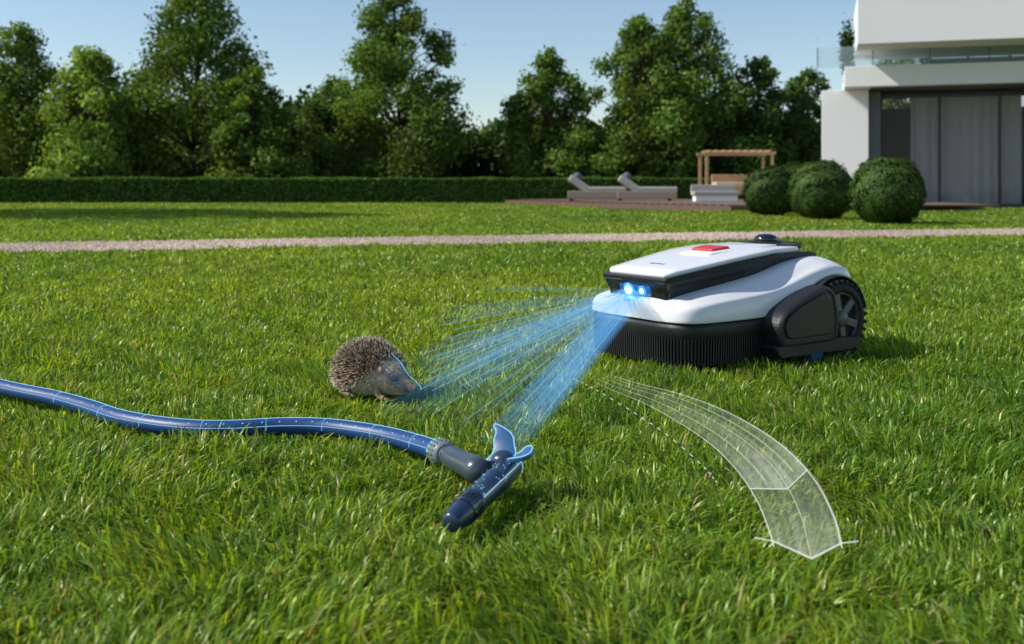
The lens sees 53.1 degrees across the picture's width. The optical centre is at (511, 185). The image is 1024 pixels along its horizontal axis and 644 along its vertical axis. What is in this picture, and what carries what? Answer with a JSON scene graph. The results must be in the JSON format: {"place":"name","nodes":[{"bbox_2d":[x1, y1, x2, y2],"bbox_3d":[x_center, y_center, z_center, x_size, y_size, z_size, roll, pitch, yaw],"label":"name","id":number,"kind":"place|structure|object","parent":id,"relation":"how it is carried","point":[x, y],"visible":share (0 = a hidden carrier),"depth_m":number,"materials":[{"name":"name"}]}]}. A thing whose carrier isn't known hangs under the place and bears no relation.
{"place":"outdoors","nodes":[
{"label":"outdoors","id":0,"kind":"place"},
{"bbox_2d":[0,228,1023,252],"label":"garden path","id":1,"kind":"structure","parent":0,"point":[57,246],"depth_m":9.65,"materials":[{"name":"beige gravel"}]},
{"bbox_2d":[0,201,1023,643],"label":"ground","id":2,"kind":"structure","parent":0,"point":[510,513],"depth_m":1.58,"materials":[{"name":"green plant"}]},
{"bbox_2d":[0,18,99,177],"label":"deciduous tree","id":3,"kind":"object","parent":2,"relation":"on","point":[18,109],"visible":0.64,"depth_m":33.12,"materials":[{"name":"green plant"}]},
{"bbox_2d":[24,44,184,180],"bbox_3d":[-13.514,-1.988,33.122,3.807,5.194,5.209,0,0,24],"label":"deciduous tree","id":4,"kind":"object","parent":2,"relation":"on","point":[76,140],"visible":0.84,"depth_m":32.38,"materials":[{"name":"green plant"}]},
{"bbox_2d":[94,0,300,177],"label":"deciduous tree","id":5,"kind":"object","parent":2,"relation":"on","point":[171,57],"visible":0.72,"depth_m":33.90,"materials":[{"name":"green plant"}]},
{"bbox_2d":[0,379,432,456],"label":"garden hose","id":6,"kind":"object","parent":2,"relation":"on","point":[412,442],"visible":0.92,"depth_m":2.04,"materials":[{"name":"rubber"}]},
{"bbox_2d":[204,65,313,180],"bbox_3d":[-8.116,-1.664,33.124,3.660,4.533,3.733,0,0,0],"label":"deciduous tree","id":7,"kind":"object","parent":2,"relation":"on","point":[230,120],"visible":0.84,"depth_m":32.54,"materials":[{"name":"green plant"}]},
{"bbox_2d":[280,74,373,176],"bbox_3d":[-6.582,-1.782,37.763,3.922,4.773,3.354,0,0,45],"label":"deciduous tree","id":8,"kind":"object","parent":2,"relation":"on","point":[316,107],"visible":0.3,"depth_m":37.61,"materials":[{"name":"green plant"}]},
{"bbox_2d":[0,176,742,202],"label":"clipped hedge","id":9,"kind":"object","parent":2,"relation":"on","point":[201,189],"visible":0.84,"depth_m":30.22,"materials":[{"name":"green plant"}]},
{"bbox_2d":[327,335,421,400],"bbox_3d":[-0.321,0.432,2.446,0.270,0.147,0.164,0,0,34],"label":"hedgehog","id":10,"kind":"object","parent":2,"relation":"on","point":[370,366],"visible":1,"depth_m":2.41},
{"bbox_2d":[310,0,483,178],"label":"deciduous tree","id":11,"kind":"object","parent":2,"relation":"on","point":[424,130],"visible":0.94,"depth_m":34.21,"materials":[{"name":"green plant"}]},
{"bbox_2d":[0,84,821,180],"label":"distant tree line","id":12,"kind":"object","parent":2,"relation":"on","point":[482,157],"visible":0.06,"depth_m":38.94,"materials":[{"name":"green plant"}]},
{"bbox_2d":[426,423,534,532],"bbox_3d":[-0.047,0.450,1.666,0.164,0.102,0.404,0,0,-8],"label":"hose nozzle","id":13,"kind":"object","parent":2,"relation":"on","point":[494,475],"visible":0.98,"depth_m":1.65,"materials":[{"name":"blue plastic"}]},
{"bbox_2d":[497,44,607,180],"bbox_3d":[1.413,-2.166,35.735,3.908,5.552,4.881,0,0,0],"label":"deciduous tree","id":14,"kind":"object","parent":2,"relation":"on","point":[557,140],"visible":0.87,"depth_m":35.24,"materials":[{"name":"green plant"}]},
{"bbox_2d":[563,12,715,180],"bbox_3d":[4.323,-2.650,34.811,5.441,6.530,4.671,0,0,0],"label":"deciduous tree","id":15,"kind":"object","parent":2,"relation":"on","point":[639,42],"visible":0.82,"depth_m":34.10,"materials":[{"name":"green plant"}]},
{"bbox_2d":[601,0,779,177],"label":"deciduous tree","id":16,"kind":"object","parent":2,"relation":"on","point":[678,29],"visible":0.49,"depth_m":35.04,"materials":[{"name":"green plant"}]},
{"bbox_2d":[573,375,858,558],"bbox_3d":[0.358,0.466,1.923,0.244,0.010,1.296,0,0,-8],"label":"direction arrow","id":17,"kind":"object","parent":2,"relation":"on","point":[760,474],"visible":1,"depth_m":1.61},
{"bbox_2d":[592,234,866,366],"bbox_3d":[0.632,0.329,3.107,0.730,0.357,0.589,0,0,-35],"label":"robot lawn mower","id":18,"kind":"object","parent":2,"relation":"on","point":[759,296],"visible":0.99,"depth_m":2.90,"materials":[{"name":"white plastic"}]},
{"bbox_2d":[619,283,651,296],"bbox_3d":[0.352,0.296,2.912,0.015,0.031,0.130,0,0,-35],"label":"camera window","id":19,"kind":"structure","parent":18,"relation":"in","point":[648,290],"depth_m":2.90,"materials":[{"name":"blue glass"}]},
{"bbox_2d":[505,199,999,210],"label":"timber deck","id":20,"kind":"structure","parent":2,"relation":"on","point":[683,204],"depth_m":23.09,"materials":[{"name":"wood"}]},
{"bbox_2d":[568,172,626,200],"bbox_3d":[2.205,0.019,26.394,1.510,0.727,0.660,0,0,6],"label":"sun lounger","id":21,"kind":"object","parent":20,"relation":"on","point":[586,191],"visible":0.91,"depth_m":26.10,"materials":[{"name":"grey plastic"}]},
{"bbox_2d":[617,172,677,200],"bbox_3d":[3.455,0.019,26.194,1.510,0.727,0.660,0,0,6],"label":"sun lounger","id":22,"kind":"object","parent":20,"relation":"on","point":[667,193],"visible":0.97,"depth_m":25.89,"materials":[{"name":"grey plastic"}]},
{"bbox_2d":[691,185,739,201],"bbox_3d":[4.950,0.178,25.015,1.100,0.410,0.530,0,0,0],"label":"garden bench","id":23,"kind":"object","parent":20,"relation":"on","point":[714,193],"visible":1,"depth_m":24.79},
{"bbox_2d":[697,150,775,191],"bbox_3d":[6.150,-0.293,28.200,1.950,1.352,1.200,0,0,0],"label":"wooden pergola","id":24,"kind":"object","parent":20,"relation":"on","point":[736,180],"visible":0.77,"depth_m":27.95,"materials":[{"name":"brown wood"}]},
{"bbox_2d":[822,89,868,177],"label":"pier wall","id":25,"kind":"structure","parent":20,"relation":"on","point":[845,127],"depth_m":23.84,"materials":[{"name":"white paint"}]},
{"bbox_2d":[869,91,880,158],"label":"reveal wall","id":26,"kind":"structure","parent":20,"relation":"on","point":[874,124],"depth_m":23.94,"materials":[{"name":"grey paint"}]},
{"bbox_2d":[709,55,810,175],"bbox_3d":[8.614,-2.000,35.943,3.490,5.211,4.024,0,0,42],"label":"deciduous tree","id":27,"kind":"object","parent":2,"relation":"on","point":[765,117],"visible":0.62,"depth_m":35.51,"materials":[{"name":"green plant"}]},
{"bbox_2d":[740,164,791,215],"bbox_3d":[4.364,0.065,17.189,1.045,0.900,1.051,0,0,0],"label":"round bush","id":28,"kind":"object","parent":2,"relation":"on","point":[764,191],"visible":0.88,"depth_m":16.88,"materials":[{"name":"green plant"}]},
{"bbox_2d":[780,160,799,212],"bbox_3d":[5.258,0.018,19.203,1.134,0.989,1.067,0,0,-26],"label":"round bush","id":29,"kind":"object","parent":2,"relation":"on","point":[791,166],"visible":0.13,"depth_m":19.01,"materials":[{"name":"green plant"}]},
{"bbox_2d":[754,66,831,164],"bbox_3d":[10.575,-1.878,36.910,4.131,4.967,3.934,0,0,0],"label":"deciduous tree","id":30,"kind":"object","parent":2,"relation":"on","point":[802,104],"visible":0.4,"depth_m":36.46,"materials":[{"name":"green plant"}]},
{"bbox_2d":[787,157,852,219],"bbox_3d":[4.703,0.043,15.495,1.067,0.949,1.084,0,0,0],"label":"round bush","id":31,"kind":"object","parent":2,"relation":"on","point":[820,189],"visible":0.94,"depth_m":15.15,"materials":[{"name":"green plant"}]},
{"bbox_2d":[845,153,931,223],"bbox_3d":[4.982,0.036,13.578,1.026,0.957,1.087,0,0,0],"label":"round bush","id":32,"kind":"object","parent":2,"relation":"on","point":[890,190],"visible":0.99,"depth_m":13.27,"materials":[{"name":"green plant"}]},
{"bbox_2d":[874,58,931,108],"bbox_3d":[14.844,-2.528,38.248,4.346,6.286,4.290,0,0,-38],"label":"deciduous tree","id":33,"kind":"object","parent":2,"relation":"on","point":[896,104],"visible":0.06,"depth_m":37.51,"materials":[{"name":"green plant"}]},
{"bbox_2d":[881,90,1023,207],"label":"window frames","id":34,"kind":"structure","parent":2,"relation":"on","point":[939,134],"depth_m":23.80,"materials":[{"name":"black metal"}]},
{"bbox_2d":[911,95,1020,203],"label":"curtains","id":35,"kind":"object","parent":34,"relation":"attached to","point":[969,150],"visible":0.77,"depth_m":23.91,"materials":[{"name":"grey fabric"}]},
{"bbox_2d":[883,106,1023,203],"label":"back wall","id":36,"kind":"structure","parent":2,"relation":"on","point":[896,133],"depth_m":26.40,"materials":[{"name":"grey paint"}]},
{"bbox_2d":[0,0,1023,132],"label":"sky","id":37,"kind":"structure","parent":0,"point":[305,41],"materials":[{"name":"blue"}]},
{"bbox_2d":[842,61,1023,98],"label":"terrace slab","id":38,"kind":"structure","parent":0,"point":[869,77],"depth_m":22.69,"materials":[{"name":"white concrete"}]},
{"bbox_2d":[835,12,855,82],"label":"tree","id":39,"kind":"object","parent":38,"relation":"on","point":[846,43],"visible":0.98,"depth_m":24.23,"materials":[{"name":"green plant"}]},
{"bbox_2d":[817,46,989,67],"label":"railing posts","id":40,"kind":"object","parent":38,"relation":"on","point":[872,56],"visible":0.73,"depth_m":23.11,"materials":[{"name":"grey metal"}]},
{"bbox_2d":[869,83,1023,98],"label":"slab soffit beam","id":41,"kind":"structure","parent":38,"relation":"attached to","point":[957,88],"depth_m":23.73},
{"bbox_2d":[854,0,1023,59],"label":"volume fascia","id":42,"kind":"structure","parent":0,"point":[896,29],"depth_m":21.85,"materials":[{"name":"white paint"}]},
{"bbox_2d":[929,56,1023,63],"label":"wall","id":43,"kind":"structure","parent":0,"point":[974,59],"depth_m":24.41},
{"label":"upper window","id":44,"kind":"object","parent":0,"visible":0},
{"bbox_2d":[926,55,1010,63],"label":"window frames","id":45,"kind":"structure","parent":44,"relation":"attached to","point":[1009,57],"depth_m":24.15,"materials":[{"name":"black metal"}]},
{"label":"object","id":46,"kind":"object","parent":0,"visible":0},
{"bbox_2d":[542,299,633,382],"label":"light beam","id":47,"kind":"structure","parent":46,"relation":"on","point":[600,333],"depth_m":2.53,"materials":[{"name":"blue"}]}
]}

